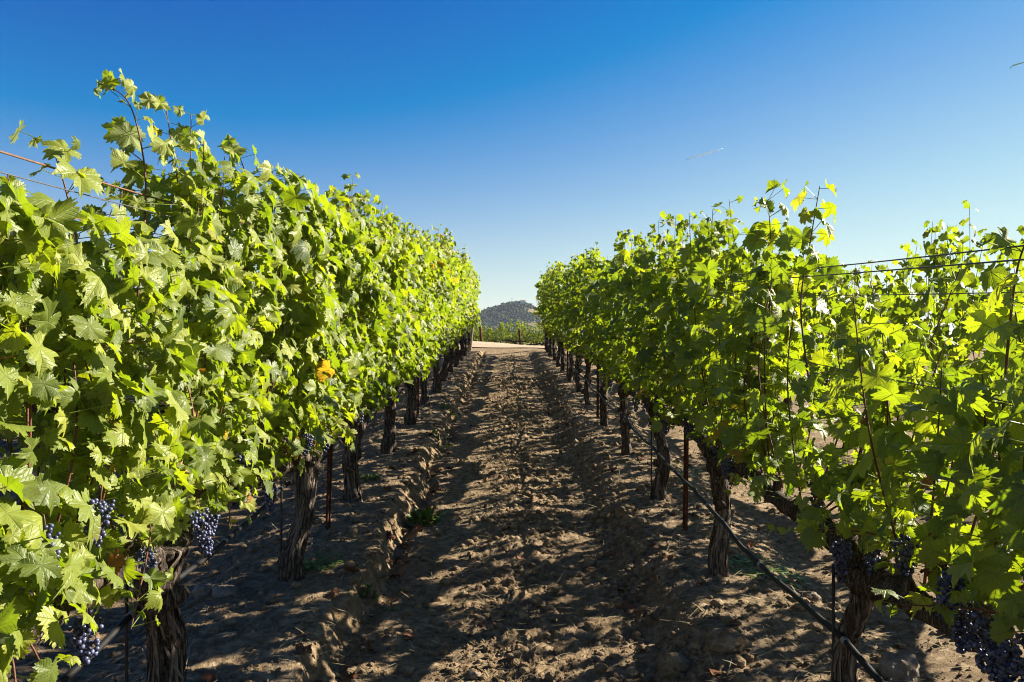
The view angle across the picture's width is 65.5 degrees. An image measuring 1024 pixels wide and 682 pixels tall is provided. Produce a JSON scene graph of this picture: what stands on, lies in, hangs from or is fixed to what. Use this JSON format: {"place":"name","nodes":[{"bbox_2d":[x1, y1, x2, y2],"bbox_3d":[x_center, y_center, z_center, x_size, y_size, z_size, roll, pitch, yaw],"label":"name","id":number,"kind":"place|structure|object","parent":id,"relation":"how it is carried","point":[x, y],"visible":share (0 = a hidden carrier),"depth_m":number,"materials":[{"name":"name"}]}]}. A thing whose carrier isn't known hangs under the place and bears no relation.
{"place":"outdoors","nodes":[
{"label":"outdoors","id":0,"kind":"place"},
{"bbox_2d":[0,150,271,230],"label":"trellis wire","id":1,"kind":"object","parent":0,"point":[22,158],"visible":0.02,"depth_m":2.49,"materials":[{"name":"grey metal"}]},
{"bbox_2d":[130,339,557,347],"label":"dirt road","id":2,"kind":"structure","parent":0,"point":[488,344],"depth_m":29.19,"materials":[{"name":"beige soil"}]},
{"bbox_2d":[0,342,1023,681],"bbox_3d":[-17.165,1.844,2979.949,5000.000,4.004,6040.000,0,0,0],"label":"ground","id":3,"kind":"structure","parent":0,"point":[236,656],"depth_m":4.89,"materials":[{"name":"soil"}]},
{"bbox_2d":[0,174,123,681],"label":"grapevine","id":4,"kind":"object","parent":3,"relation":"on","point":[43,226],"visible":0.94,"depth_m":1.74,"materials":[{"name":"green plant"}]},
{"bbox_2d":[76,218,222,245],"bbox_3d":[-1.360,-0.873,12.292,0.020,1.324,26.200,0,0,0],"label":"trellis wire","id":5,"kind":"object","parent":4,"relation":"attached to","point":[133,229],"visible":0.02,"depth_m":2.91,"materials":[{"name":"grey metal"}]},
{"bbox_2d":[22,293,150,414],"bbox_3d":[-3.758,0.346,6.600,0.843,2.043,2.275,0,0,0],"label":"grapevine","id":6,"kind":"object","parent":3,"relation":"on","point":[138,347],"visible":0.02,"depth_m":7.41,"materials":[{"name":"plant"}]},
{"bbox_2d":[125,469,127,681],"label":"vine stake","id":7,"kind":"object","parent":3,"relation":"on","point":[126,639],"depth_m":2.79,"materials":[{"name":"metal"}]},
{"bbox_2d":[109,286,185,445],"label":"grapevine","id":8,"kind":"object","parent":3,"relation":"on","point":[141,353],"visible":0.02,"depth_m":8.08,"materials":[{"name":"plant"}]},
{"bbox_2d":[0,68,318,681],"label":"grapevine","id":9,"kind":"object","parent":3,"relation":"on","point":[185,454],"visible":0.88,"depth_m":2.54,"materials":[{"name":"green plant"}]},
{"bbox_2d":[0,172,259,237],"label":"trellis wire","id":10,"kind":"object","parent":9,"relation":"on","point":[88,195],"visible":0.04,"depth_m":2.26,"materials":[{"name":"grey metal"}]},
{"bbox_2d":[192,582,213,600],"bbox_3d":[-1.762,1.451,4.569,0.141,0.125,0.118,0,0,41],"label":"stone","id":11,"kind":"object","parent":3,"relation":"on","point":[201,590],"visible":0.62,"depth_m":4.53,"materials":[{"name":"grey stone"}]},
{"bbox_2d":[211,584,237,597],"bbox_3d":[-1.600,1.404,4.439,0.144,0.079,0.138,0,0,0],"label":"stone","id":12,"kind":"object","parent":3,"relation":"on","point":[222,591],"visible":0.92,"depth_m":4.41,"materials":[{"name":"grey stone"}]},
{"bbox_2d":[251,495,263,501],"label":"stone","id":13,"kind":"object","parent":3,"relation":"on","point":[259,498],"visible":0.59,"depth_m":6.86,"materials":[{"name":"grey stone"}]},
{"bbox_2d":[56,335,466,681],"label":"drip hose","id":14,"kind":"object","parent":3,"relation":"on","point":[104,642],"visible":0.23,"depth_m":3.25,"materials":[{"name":"black rubber"}]},
{"bbox_2d":[166,134,380,581],"bbox_3d":[-1.287,0.220,4.686,0.915,2.519,2.297,0,0,0],"label":"grapevine","id":15,"kind":"object","parent":3,"relation":"on","point":[324,384],"visible":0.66,"depth_m":4.29,"materials":[{"name":"green plant"}]},
{"bbox_2d":[280,448,281,554],"bbox_3d":[-1.342,0.906,4.632,0.011,1.250,0.011,0,0,-23],"label":"vine stake","id":16,"kind":"object","parent":3,"relation":"on","point":[280,516],"visible":0.28,"depth_m":4.63,"materials":[{"name":"metal"}]},
{"bbox_2d":[303,550,346,571],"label":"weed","id":17,"kind":"object","parent":3,"relation":"on","point":[318,565],"visible":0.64,"depth_m":4.87,"materials":[{"name":"green plant"}]},
{"bbox_2d":[324,437,332,529],"bbox_3d":[-1.275,0.594,5.595,0.090,1.850,0.044,0,0,0],"label":"trellis post","id":18,"kind":"object","parent":3,"relation":"on","point":[329,487],"visible":0.26,"depth_m":5.61,"materials":[{"name":"metal"}]},
{"bbox_2d":[359,581,378,600],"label":"weed","id":19,"kind":"object","parent":3,"relation":"on","point":[374,596],"visible":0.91,"depth_m":4.56,"materials":[{"name":"green plant"}]},
{"bbox_2d":[323,172,418,501],"bbox_3d":[-1.272,0.000,6.508,0.898,2.798,2.183,0,0,0],"label":"grapevine","id":20,"kind":"object","parent":3,"relation":"on","point":[378,306],"visible":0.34,"depth_m":6.39,"materials":[{"name":"green plant"}]},
{"bbox_2d":[0,315,364,358],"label":"trellis wire","id":21,"kind":"object","parent":20,"relation":"on","point":[5,357],"visible":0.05,"depth_m":2.27,"materials":[{"name":"grey metal"}]},
{"bbox_2d":[360,474,382,481],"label":"weed","id":22,"kind":"object","parent":3,"relation":"on","point":[375,477],"visible":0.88,"depth_m":7.08,"materials":[{"name":"green plant"}]},
{"bbox_2d":[383,602,403,614],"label":"weed","id":23,"kind":"object","parent":3,"relation":"on","point":[394,609],"visible":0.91,"depth_m":4.48,"materials":[{"name":"green plant"}]},
{"bbox_2d":[369,200,434,454],"bbox_3d":[-1.280,-0.086,8.294,0.861,2.678,2.208,0,0,0],"label":"grapevine","id":24,"kind":"object","parent":3,"relation":"on","point":[413,309],"visible":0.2,"depth_m":8.28,"materials":[{"name":"green plant"}]},
{"bbox_2d":[416,376,418,413],"bbox_3d":[-1.314,0.126,11.075,0.041,2.200,0.044,0,0,0],"label":"trellis post","id":25,"kind":"object","parent":3,"relation":"on","point":[417,400],"visible":0.16,"depth_m":11.09,"materials":[{"name":"wood"}]},
{"bbox_2d":[399,222,440,425],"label":"grapevine","id":26,"kind":"object","parent":3,"relation":"on","point":[410,418],"visible":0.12,"depth_m":10.12,"materials":[{"name":"green plant"}]},
{"bbox_2d":[401,505,450,527],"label":"weed","id":27,"kind":"object","parent":3,"relation":"on","point":[415,517],"visible":0.94,"depth_m":6.33,"materials":[{"name":"green plant"}]},
{"bbox_2d":[402,219,453,405],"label":"grapevine","id":28,"kind":"object","parent":3,"relation":"on","point":[442,278],"visible":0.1,"depth_m":11.81,"materials":[{"name":"green plant"}]},
{"bbox_2d":[425,428,453,448],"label":"weed","id":29,"kind":"object","parent":3,"relation":"on","point":[433,432],"visible":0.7,"depth_m":9.58,"materials":[{"name":"green plant"}]},
{"bbox_2d":[423,233,461,392],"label":"grapevine","id":30,"kind":"object","parent":3,"relation":"on","point":[438,377],"visible":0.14,"depth_m":13.68,"materials":[{"name":"green plant"}]},
{"bbox_2d":[430,224,466,380],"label":"grapevine","id":31,"kind":"object","parent":3,"relation":"on","point":[458,273],"visible":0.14,"depth_m":15.59,"materials":[{"name":"green plant"}]},
{"bbox_2d":[439,402,464,417],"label":"weed","id":32,"kind":"object","parent":3,"relation":"on","point":[444,405],"visible":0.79,"depth_m":11.76,"materials":[{"name":"green plant"}]},
{"bbox_2d":[449,256,469,372],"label":"grapevine","id":33,"kind":"object","parent":3,"relation":"on","point":[464,293],"visible":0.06,"depth_m":17.47,"materials":[{"name":"green plant"}]},
{"bbox_2d":[453,264,474,366],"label":"grapevine","id":34,"kind":"object","parent":3,"relation":"on","point":[456,359],"visible":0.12,"depth_m":19.24,"materials":[{"name":"green plant"}]},
{"bbox_2d":[457,245,477,360],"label":"grapevine","id":35,"kind":"object","parent":3,"relation":"on","point":[461,341],"visible":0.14,"depth_m":21.09,"materials":[{"name":"green plant"}]},
{"bbox_2d":[463,257,478,355],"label":"grapevine","id":36,"kind":"object","parent":3,"relation":"on","point":[474,299],"visible":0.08,"depth_m":22.93,"materials":[{"name":"green plant"}]},
{"bbox_2d":[468,327,473,350],"bbox_3d":[-1.323,-0.138,25.758,0.126,1.136,0.463,0,0,-18],"label":"end post","id":37,"kind":"object","parent":3,"relation":"on","point":[470,344],"visible":0.4,"depth_m":25.76,"materials":[{"name":"brown wood"}]},
{"bbox_2d":[467,266,480,350],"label":"grapevine","id":38,"kind":"object","parent":3,"relation":"on","point":[477,285],"visible":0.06,"depth_m":24.67,"materials":[{"name":"green plant"}]},
{"bbox_2d":[468,671,481,678],"bbox_3d":[-0.171,1.540,3.678,0.065,0.037,0.047,0,0,0],"label":"stone","id":39,"kind":"object","parent":3,"relation":"on","point":[473,674],"visible":1,"depth_m":3.66,"materials":[{"name":"grey stone"}]},
{"bbox_2d":[466,322,483,340],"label":"grapevine","id":40,"kind":"object","parent":3,"relation":"on","point":[477,329],"visible":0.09,"depth_m":53.18,"materials":[{"name":"green plant"}]},
{"bbox_2d":[201,396,753,681],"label":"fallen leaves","id":41,"kind":"object","parent":3,"relation":"on","point":[209,676],"visible":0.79,"depth_m":4.74,"materials":[{"name":"brown plant"}]},
{"bbox_2d":[479,326,481,341],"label":"end post","id":42,"kind":"object","parent":3,"relation":"on","point":[480,331],"visible":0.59,"depth_m":50.17,"materials":[{"name":"wood"}]},
{"bbox_2d":[473,325,500,341],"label":"grapevine","id":43,"kind":"object","parent":3,"relation":"on","point":[493,332],"visible":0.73,"depth_m":50.78,"materials":[{"name":"green plant"}]},
{"bbox_2d":[483,644,494,652],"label":"soil clod","id":44,"kind":"object","parent":3,"relation":"on","point":[487,648],"visible":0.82,"depth_m":3.96,"materials":[{"name":"brown soil"}]},
{"bbox_2d":[482,328,509,342],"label":"grapevine","id":45,"kind":"object","parent":3,"relation":"on","point":[493,336],"visible":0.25,"depth_m":53.42,"materials":[{"name":"green plant"}]},
{"bbox_2d":[10,389,986,681],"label":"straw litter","id":46,"kind":"object","parent":3,"relation":"on","point":[506,581],"visible":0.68,"depth_m":4.43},
{"bbox_2d":[497,319,530,343],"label":"grapevine","id":47,"kind":"object","parent":3,"relation":"on","point":[518,326],"visible":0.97,"depth_m":51.02,"materials":[{"name":"green plant"}]},
{"bbox_2d":[518,329,520,344],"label":"end post","id":48,"kind":"object","parent":3,"relation":"on","point":[519,333],"visible":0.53,"depth_m":50.47,"materials":[{"name":"wood"}]},
{"bbox_2d":[508,332,537,345],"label":"grapevine","id":49,"kind":"object","parent":3,"relation":"on","point":[522,343],"visible":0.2,"depth_m":53.63,"materials":[{"name":"green plant"}]},
{"bbox_2d":[524,322,555,345],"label":"grapevine","id":50,"kind":"object","parent":3,"relation":"on","point":[536,338],"visible":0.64,"depth_m":51.24,"materials":[{"name":"green plant"}]},
{"bbox_2d":[532,271,548,352],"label":"grapevine","id":51,"kind":"object","parent":3,"relation":"on","point":[539,323],"visible":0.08,"depth_m":24.73,"materials":[{"name":"green plant"}]},
{"bbox_2d":[536,261,553,355],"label":"grapevine","id":52,"kind":"object","parent":3,"relation":"on","point":[539,285],"visible":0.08,"depth_m":22.96,"materials":[{"name":"green plant"}]},
{"bbox_2d":[533,329,556,345],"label":"grapevine","id":53,"kind":"object","parent":3,"relation":"on","point":[539,338],"visible":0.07,"depth_m":53.90,"materials":[{"name":"green plant"}]},
{"bbox_2d":[540,264,556,360],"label":"grapevine","id":54,"kind":"object","parent":3,"relation":"on","point":[545,327],"visible":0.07,"depth_m":20.88,"materials":[{"name":"green plant"}]},
{"bbox_2d":[539,265,561,366],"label":"grapevine","id":55,"kind":"object","parent":3,"relation":"on","point":[548,331],"visible":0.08,"depth_m":19.27,"materials":[{"name":"green plant"}]},
{"bbox_2d":[544,261,569,371],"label":"grapevine","id":56,"kind":"object","parent":3,"relation":"on","point":[552,321],"visible":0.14,"depth_m":17.50,"materials":[{"name":"green plant"}]},
{"bbox_2d":[548,256,575,381],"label":"grapevine","id":57,"kind":"object","parent":3,"relation":"on","point":[555,278],"visible":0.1,"depth_m":15.79,"materials":[{"name":"green plant"}]},
{"bbox_2d":[552,253,587,391],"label":"grapevine","id":58,"kind":"object","parent":3,"relation":"on","point":[568,340],"visible":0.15,"depth_m":13.80,"materials":[{"name":"green plant"}]},
{"bbox_2d":[560,242,605,404],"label":"grapevine","id":59,"kind":"object","parent":3,"relation":"on","point":[576,297],"visible":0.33,"depth_m":11.89,"materials":[{"name":"green plant"}]},
{"bbox_2d":[574,249,616,425],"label":"grapevine","id":60,"kind":"object","parent":3,"relation":"on","point":[589,339],"visible":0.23,"depth_m":10.15,"materials":[{"name":"green plant"}]},
{"bbox_2d":[591,655,601,661],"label":"stone","id":61,"kind":"object","parent":3,"relation":"on","point":[596,658],"visible":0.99,"depth_m":3.87,"materials":[{"name":"grey stone"}]},
{"bbox_2d":[596,359,598,417],"bbox_3d":[1.175,0.243,10.889,0.048,2.000,0.044,0,0,0],"label":"trellis post","id":62,"kind":"object","parent":3,"relation":"on","point":[597,402],"visible":0.23,"depth_m":10.90,"materials":[{"name":"metal"}]},
{"bbox_2d":[600,510,611,519],"bbox_3d":[0.732,1.362,6.164,0.102,0.091,0.107,0,0,0],"label":"soil clod","id":63,"kind":"object","parent":3,"relation":"on","point":[604,514],"visible":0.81,"depth_m":6.13,"materials":[{"name":"brown soil"}]},
{"bbox_2d":[582,229,653,454],"bbox_3d":[1.190,0.044,8.313,0.867,2.448,2.099,0,0,0],"label":"grapevine","id":64,"kind":"object","parent":3,"relation":"on","point":[620,361],"visible":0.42,"depth_m":8.23,"materials":[{"name":"green plant"}]},
{"bbox_2d":[615,502,634,517],"bbox_3d":[0.870,1.302,6.088,0.145,0.136,0.141,0,0,38],"label":"soil clod","id":65,"kind":"object","parent":3,"relation":"on","point":[623,509],"visible":0.69,"depth_m":6.05,"materials":[{"name":"brown soil"}]},
{"bbox_2d":[651,400,651,499],"bbox_3d":[1.128,0.907,6.447,0.011,1.050,0.011,0,0,22],"label":"vine stake","id":66,"kind":"object","parent":3,"relation":"on","point":[651,461],"visible":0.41,"depth_m":6.44,"materials":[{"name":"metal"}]},
{"bbox_2d":[597,211,724,499],"bbox_3d":[1.201,0.143,6.493,0.899,2.444,2.060,0,0,0],"label":"grapevine","id":67,"kind":"object","parent":3,"relation":"on","point":[646,385],"visible":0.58,"depth_m":6.42,"materials":[{"name":"green plant"}]},
{"bbox_2d":[718,259,1023,283],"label":"trellis wire","id":68,"kind":"object","parent":67,"relation":"on","point":[902,269],"visible":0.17,"depth_m":2.33,"materials":[{"name":"metal"}]},
{"bbox_2d":[728,245,1023,275],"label":"trellis wire","id":69,"kind":"object","parent":67,"relation":"on","point":[913,257],"visible":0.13,"depth_m":2.40,"materials":[{"name":"metal"}]},
{"bbox_2d":[658,652,691,679],"bbox_3d":[0.760,1.497,3.684,0.184,0.103,0.165,0,0,-31],"label":"soil clod","id":70,"kind":"object","parent":3,"relation":"on","point":[670,666],"visible":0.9,"depth_m":3.64,"materials":[{"name":"brown soil"}]},
{"bbox_2d":[683,338,688,530],"bbox_3d":[1.216,0.607,5.539,0.058,1.820,0.044,0,0,0],"label":"trellis post","id":71,"kind":"object","parent":3,"relation":"on","point":[685,477],"visible":0.3,"depth_m":5.55,"materials":[{"name":"metal"}]},
{"bbox_2d":[671,460,701,473],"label":"weed","id":72,"kind":"object","parent":3,"relation":"on","point":[688,467],"visible":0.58,"depth_m":8.11,"materials":[{"name":"green plant"}]},
{"bbox_2d":[544,338,884,681],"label":"drip hose","id":73,"kind":"object","parent":3,"relation":"on","point":[858,656],"visible":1,"depth_m":3.57,"materials":[{"name":"black plastic"}]},
{"bbox_2d":[703,627,751,654],"bbox_3d":[1.005,1.401,3.702,0.223,0.132,0.189,0,0,0],"label":"soil clod","id":74,"kind":"object","parent":3,"relation":"on","point":[720,640],"visible":0.91,"depth_m":3.66,"materials":[{"name":"brown soil"}]},
{"bbox_2d":[629,195,835,576],"bbox_3d":[1.215,0.295,4.706,0.790,2.307,2.131,0,0,0],"label":"grapevine","id":75,"kind":"object","parent":3,"relation":"on","point":[701,293],"visible":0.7,"depth_m":4.55,"materials":[{"name":"green plant"}]},
{"bbox_2d":[728,554,812,590],"bbox_3d":[1.535,1.407,4.852,0.548,0.139,0.527,0,0,0],"label":"weed patch","id":76,"kind":"object","parent":3,"relation":"on","point":[799,577],"visible":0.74,"depth_m":4.81,"materials":[{"name":"green plant"}]},
{"bbox_2d":[772,283,833,410],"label":"grapevine","id":77,"kind":"object","parent":3,"relation":"on","point":[808,351],"visible":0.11,"depth_m":9.80,"materials":[{"name":"plant"}]},
{"bbox_2d":[802,591,820,601],"bbox_3d":[1.675,1.432,4.466,0.103,0.060,0.109,0,0,0],"label":"stone","id":78,"kind":"object","parent":3,"relation":"on","point":[813,596],"visible":0.74,"depth_m":4.43,"materials":[{"name":"beige stone"}]},
{"bbox_2d":[832,564,834,679],"bbox_3d":[1.149,1.213,2.847,0.011,0.830,0.011,0,0,22],"label":"vine stake","id":79,"kind":"object","parent":3,"relation":"on","point":[833,606],"visible":0.79,"depth_m":2.84,"materials":[{"name":"metal"}]},
{"bbox_2d":[792,260,914,448],"bbox_3d":[3.651,0.239,8.583,0.843,2.232,2.275,0,0,0],"label":"grapevine","id":80,"kind":"object","parent":3,"relation":"on","point":[837,319],"visible":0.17,"depth_m":8.68,"materials":[{"name":"plant"}]},
{"bbox_2d":[690,179,1023,681],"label":"grapevine","id":81,"kind":"object","parent":3,"relation":"on","point":[872,506],"visible":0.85,"depth_m":2.69,"materials":[{"name":"green plant"}]},
{"bbox_2d":[799,291,1023,295],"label":"trellis wire","id":82,"kind":"object","parent":81,"relation":"on","point":[917,294],"visible":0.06,"depth_m":2.44,"materials":[{"name":"grey metal"}]},
{"bbox_2d":[876,650,919,681],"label":"boulder","id":83,"kind":"object","parent":3,"relation":"on","point":[898,667],"visible":0.87,"depth_m":3.45,"materials":[{"name":"stone"}]},
{"bbox_2d":[870,200,1023,435],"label":"grapevine","id":84,"kind":"object","parent":3,"relation":"on","point":[967,277],"visible":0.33,"depth_m":6.71,"materials":[{"name":"green plant"}]},
{"bbox_2d":[871,62,1023,681],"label":"grapevine","id":85,"kind":"object","parent":3,"relation":"on","point":[981,470],"visible":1,"depth_m":1.72,"materials":[{"name":"green plant"}]},
{"bbox_2d":[656,329,1011,403],"bbox_3d":[1.081,-0.393,12.306,0.018,1.323,26.200,0,0,0],"label":"trellis wire","id":86,"kind":"object","parent":85,"relation":"on","point":[855,372],"visible":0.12,"depth_m":2.62,"materials":[{"name":"grey metal"}]},
{"bbox_2d":[963,282,1023,420],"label":"grapevine","id":87,"kind":"object","parent":3,"relation":"on","point":[1020,288],"visible":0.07,"depth_m":5.60,"materials":[{"name":"green plant"}]},
{"bbox_2d":[0,0,1023,339],"label":"sky","id":88,"kind":"structure","parent":0,"point":[535,133],"materials":[{"name":"blue"}]},
{"bbox_2d":[688,148,722,158],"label":"contrail","id":89,"kind":"object","parent":88,"relation":"in","point":[704,153],"visible":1,"depth_m":6004.17,"materials":[{"name":"white"}]},
{"bbox_2d":[473,305,878,341],"bbox_3d":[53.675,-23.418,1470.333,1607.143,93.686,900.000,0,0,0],"label":"hill","id":90,"kind":"structure","parent":0,"point":[533,323],"depth_m":1328.66,"materials":[{"name":"green plant"}]},
{"bbox_2d":[474,301,540,341],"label":"woods","id":91,"kind":"object","parent":90,"relation":"on","point":[496,311],"visible":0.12,"depth_m":1358.99,"materials":[{"name":"green plant"}]}
]}

